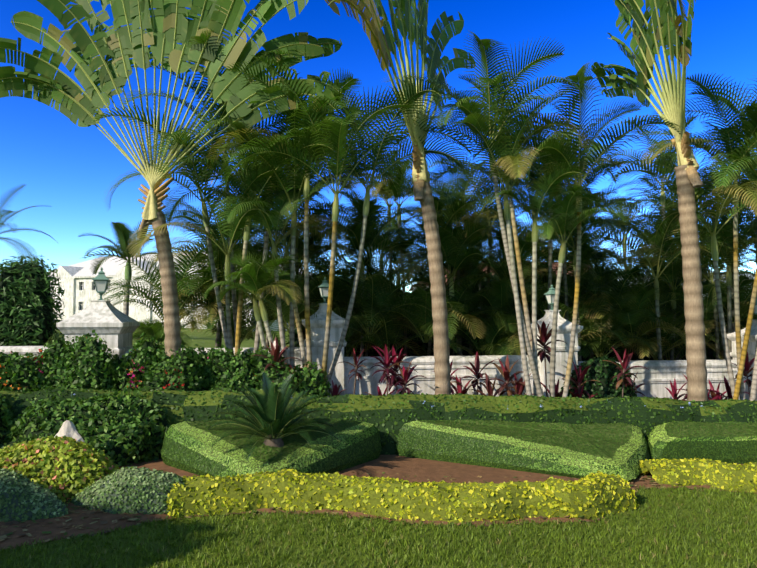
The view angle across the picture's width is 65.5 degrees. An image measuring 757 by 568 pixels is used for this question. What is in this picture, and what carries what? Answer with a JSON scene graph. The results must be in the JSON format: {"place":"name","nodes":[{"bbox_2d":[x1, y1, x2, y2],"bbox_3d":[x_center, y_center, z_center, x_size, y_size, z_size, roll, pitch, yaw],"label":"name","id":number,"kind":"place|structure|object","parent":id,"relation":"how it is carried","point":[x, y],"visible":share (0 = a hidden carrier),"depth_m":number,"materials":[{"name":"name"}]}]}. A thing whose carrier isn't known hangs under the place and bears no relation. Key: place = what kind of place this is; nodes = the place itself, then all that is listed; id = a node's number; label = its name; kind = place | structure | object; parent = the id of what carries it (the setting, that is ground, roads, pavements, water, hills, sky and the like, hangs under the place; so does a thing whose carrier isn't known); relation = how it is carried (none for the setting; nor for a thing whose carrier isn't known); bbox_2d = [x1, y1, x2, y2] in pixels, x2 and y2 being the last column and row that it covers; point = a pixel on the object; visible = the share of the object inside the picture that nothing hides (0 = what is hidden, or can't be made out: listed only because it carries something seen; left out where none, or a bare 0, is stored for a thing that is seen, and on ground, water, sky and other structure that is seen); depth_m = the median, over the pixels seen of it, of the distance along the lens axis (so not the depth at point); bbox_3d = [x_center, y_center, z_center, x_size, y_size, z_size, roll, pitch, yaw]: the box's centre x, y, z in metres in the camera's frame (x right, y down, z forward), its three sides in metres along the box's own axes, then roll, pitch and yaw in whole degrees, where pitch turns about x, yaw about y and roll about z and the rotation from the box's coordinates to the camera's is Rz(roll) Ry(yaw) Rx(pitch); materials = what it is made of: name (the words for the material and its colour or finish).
{"place":"outdoors","nodes":[
{"label":"outdoors","id":0,"kind":"place"},
{"bbox_2d":[0,323,756,567],"bbox_3d":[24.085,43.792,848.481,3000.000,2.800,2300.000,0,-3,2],"label":"ground","id":1,"kind":"structure","parent":0,"point":[200,338],"depth_m":5.97,"materials":[{"name":"green plant"}]},
{"bbox_2d":[0,346,49,356],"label":"wall","id":2,"kind":"structure","parent":1,"relation":"on","point":[22,350],"depth_m":11.08,"materials":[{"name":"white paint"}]},
{"bbox_2d":[0,253,64,345],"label":"oleander shrub","id":3,"kind":"object","parent":1,"relation":"on","point":[28,317],"visible":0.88,"depth_m":12.15,"materials":[{"name":"green plant"}]},
{"bbox_2d":[0,435,120,502],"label":"shrub","id":4,"kind":"object","parent":1,"relation":"on","point":[64,468],"visible":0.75,"depth_m":6.77,"materials":[{"name":"green plant"}]},
{"bbox_2d":[54,420,84,442],"bbox_3d":[-4.089,2.165,7.730,0.511,0.733,0.470,-1,-3,19],"label":"rock","id":5,"kind":"object","parent":1,"relation":"on","point":[68,428],"visible":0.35,"depth_m":7.73,"materials":[{"name":"white stone"}]},
{"bbox_2d":[0,388,173,465],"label":"shrubs","id":6,"kind":"object","parent":1,"relation":"on","point":[120,430],"visible":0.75,"depth_m":8.46,"materials":[{"name":"green plant"}]},
{"bbox_2d":[0,184,191,345],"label":"palms","id":7,"kind":"object","parent":1,"relation":"on","point":[124,234],"visible":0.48,"depth_m":16.07,"materials":[{"name":"green plant"}]},
{"bbox_2d":[56,300,139,358],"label":"pillar","id":8,"kind":"structure","parent":1,"relation":"on","point":[111,324],"depth_m":10.99,"materials":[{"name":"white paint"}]},
{"bbox_2d":[92,267,110,299],"bbox_3d":[-5.395,-0.002,11.462,0.304,0.647,0.304,1,-3,-19],"label":"lantern","id":9,"kind":"object","parent":8,"relation":"on","point":[101,280],"visible":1,"depth_m":11.38,"materials":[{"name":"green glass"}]},
{"bbox_2d":[0,330,331,398],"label":"bougainvillea","id":10,"kind":"object","parent":1,"relation":"on","point":[86,361],"visible":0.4,"depth_m":10.02,"materials":[{"name":"green plant"}]},
{"bbox_2d":[48,253,309,330],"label":"building","id":11,"kind":"structure","parent":1,"relation":"on","point":[77,284],"depth_m":66.56,"materials":[{"name":"paint"}]},
{"bbox_2d":[122,347,305,367],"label":"wall","id":12,"kind":"structure","parent":1,"relation":"on","point":[297,354],"depth_m":11.64,"materials":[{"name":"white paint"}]},
{"bbox_2d":[90,27,350,356],"bbox_3d":[-2.863,-0.840,11.583,4.834,7.335,4.785,0,-3,2],"label":"areca clump","id":13,"kind":"object","parent":1,"relation":"on","point":[259,181],"visible":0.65,"depth_m":10.95,"materials":[{"name":"green plant"}]},
{"bbox_2d":[302,303,346,396],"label":"pillar","id":14,"kind":"structure","parent":1,"relation":"on","point":[317,325],"depth_m":11.53,"materials":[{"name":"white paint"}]},
{"bbox_2d":[318,277,328,302],"bbox_3d":[-1.089,0.125,11.953,0.254,0.541,0.254,1,-3,-19],"label":"lantern","id":15,"kind":"object","parent":14,"relation":"on","point":[323,287],"visible":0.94,"depth_m":11.89,"materials":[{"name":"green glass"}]},
{"bbox_2d":[192,54,473,388],"bbox_3d":[-0.975,-0.435,10.948,5.538,6.590,4.657,0,-3,2],"label":"areca clump","id":16,"kind":"object","parent":1,"relation":"on","point":[336,129],"visible":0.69,"depth_m":10.64,"materials":[{"name":"green plant"}]},
{"bbox_2d":[0,388,756,454],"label":"long hedge","id":17,"kind":"object","parent":1,"relation":"on","point":[388,416],"visible":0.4,"depth_m":9.68,"materials":[{"name":"green plant"}]},
{"bbox_2d":[0,455,756,549],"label":"soil bed","id":18,"kind":"object","parent":1,"relation":"on","point":[423,470],"visible":0.1,"depth_m":8.06,"materials":[{"name":"brown soil"}]},
{"bbox_2d":[0,468,68,521],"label":"groundcover plants","id":19,"kind":"object","parent":18,"relation":"on","point":[22,498],"visible":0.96,"depth_m":6.14,"materials":[{"name":"green plant"}]},
{"bbox_2d":[68,466,186,514],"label":"groundcover plants","id":20,"kind":"object","parent":18,"relation":"on","point":[131,490],"visible":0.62,"depth_m":6.44,"materials":[{"name":"green plant"}]},
{"bbox_2d":[0,0,341,358],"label":"traveller palm","id":21,"kind":"object","parent":18,"relation":"on","point":[168,26],"visible":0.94,"depth_m":10.59,"materials":[{"name":"green plant"}]},
{"bbox_2d":[161,418,381,476],"bbox_3d":[-1.521,2.344,8.733,2.241,0.774,2.615,-2,-3,35],"label":"topiary","id":22,"kind":"object","parent":18,"relation":"on","point":[186,446],"visible":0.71,"depth_m":8.10,"materials":[{"name":"green plant"}]},
{"bbox_2d":[202,372,340,460],"bbox_3d":[-1.454,1.878,8.099,1.812,1.287,1.708,-1,-3,26],"label":"cycad","id":23,"kind":"object","parent":18,"relation":"on","point":[272,416],"visible":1,"depth_m":7.91,"materials":[{"name":"green plant"}]},
{"bbox_2d":[0,463,755,548],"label":"soil debris","id":24,"kind":"object","parent":18,"relation":"on","point":[5,535],"visible":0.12,"depth_m":6.35,"materials":[{"name":"brown soil"}]},
{"bbox_2d":[325,0,475,394],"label":"traveller palm","id":25,"kind":"object","parent":18,"relation":"on","point":[383,45],"visible":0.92,"depth_m":10.76,"materials":[{"name":"green plant"}]},
{"bbox_2d":[647,421,756,463],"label":"topiary","id":26,"kind":"object","parent":18,"relation":"on","point":[731,442],"visible":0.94,"depth_m":9.55,"materials":[{"name":"green plant"}]},
{"bbox_2d":[166,468,639,522],"bbox_3d":[0.382,2.481,6.967,5.714,0.585,1.077,0,-3,-6],"label":"yellow border","id":27,"kind":"object","parent":1,"relation":"on","point":[591,495],"visible":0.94,"depth_m":6.72,"materials":[{"name":"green plant"}]},
{"bbox_2d":[81,94,756,360],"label":"palms","id":28,"kind":"object","parent":1,"relation":"on","point":[466,253],"visible":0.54,"depth_m":13.98,"materials":[{"name":"green plant"}]},
{"bbox_2d":[344,355,539,395],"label":"wall","id":29,"kind":"structure","parent":1,"relation":"on","point":[369,382],"depth_m":11.97,"materials":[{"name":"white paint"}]},
{"bbox_2d":[409,262,587,290],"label":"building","id":30,"kind":"structure","parent":1,"relation":"on","point":[492,274],"depth_m":55.34,"materials":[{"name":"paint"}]},
{"bbox_2d":[252,321,754,400],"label":"red-leaved plants","id":31,"kind":"object","parent":1,"relation":"on","point":[403,381],"visible":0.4,"depth_m":11.20,"materials":[{"name":"red plant"}]},
{"bbox_2d":[286,277,743,360],"bbox_3d":[10.618,1.979,19.667,27.651,4.892,5.706,0,-3,-7],"label":"foliage","id":32,"kind":"object","parent":1,"relation":"on","point":[424,348],"depth_m":17.32,"materials":[{"name":"green plant"}]},
{"bbox_2d":[396,419,649,483],"bbox_3d":[2.350,2.522,9.080,4.152,0.753,1.765,0,-3,2],"label":"topiary","id":33,"kind":"object","parent":1,"relation":"on","point":[579,451],"visible":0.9,"depth_m":8.95,"materials":[{"name":"green plant"}]},
{"bbox_2d":[381,31,689,396],"bbox_3d":[2.597,-0.664,11.073,5.075,7.323,4.357,0,-3,2],"label":"areca clump","id":34,"kind":"object","parent":1,"relation":"on","point":[503,143],"visible":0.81,"depth_m":10.56,"materials":[{"name":"green plant"}]},
{"bbox_2d":[531,310,582,396],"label":"pillar","id":35,"kind":"structure","parent":1,"relation":"on","point":[564,327],"depth_m":12.12,"materials":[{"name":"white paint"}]},
{"bbox_2d":[544,285,560,309],"bbox_3d":[3.700,0.284,12.549,0.254,0.541,0.254,1,-3,-19],"label":"lantern","id":36,"kind":"object","parent":35,"relation":"on","point":[550,295],"visible":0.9,"depth_m":12.50,"materials":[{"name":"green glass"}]},
{"bbox_2d":[560,355,636,398],"bbox_3d":[4.510,2.245,11.817,2.222,1.641,1.168,0,-3,2],"label":"bush","id":37,"kind":"object","parent":1,"relation":"on","point":[603,373],"visible":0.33,"depth_m":11.62,"materials":[{"name":"green plant"}]},
{"bbox_2d":[484,268,753,301],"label":"trees","id":38,"kind":"object","parent":1,"relation":"on","point":[742,269],"depth_m":26.27,"materials":[{"name":"green plant"}]},
{"bbox_2d":[584,0,707,400],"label":"traveller palm","id":39,"kind":"object","parent":1,"relation":"on","point":[669,32],"visible":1,"depth_m":10.76,"materials":[{"name":"green plant"}]},
{"bbox_2d":[578,359,751,400],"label":"wall","id":40,"kind":"structure","parent":1,"relation":"on","point":[658,376],"depth_m":12.63,"materials":[{"name":"white paint"}]},
{"bbox_2d":[608,73,756,400],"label":"areca clump","id":41,"kind":"object","parent":1,"relation":"on","point":[739,159],"visible":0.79,"depth_m":11.32,"materials":[{"name":"green plant"}]},
{"bbox_2d":[639,457,756,492],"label":"yellow border","id":42,"kind":"object","parent":1,"relation":"on","point":[716,473],"visible":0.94,"depth_m":8.32,"materials":[{"name":"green plant"}]},
{"bbox_2d":[727,320,756,399],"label":"pillar","id":43,"kind":"structure","parent":1,"relation":"on","point":[751,348],"depth_m":12.96,"materials":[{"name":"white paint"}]},
{"bbox_2d":[0,0,756,292],"label":"sky","id":44,"kind":"structure","parent":0,"point":[63,165],"materials":[{"name":"blue"}]},
{"bbox_2d":[749,298,756,319],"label":"lantern","id":45,"kind":"object","parent":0,"point":[755,310],"visible":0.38,"depth_m":13.12,"materials":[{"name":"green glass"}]}
]}

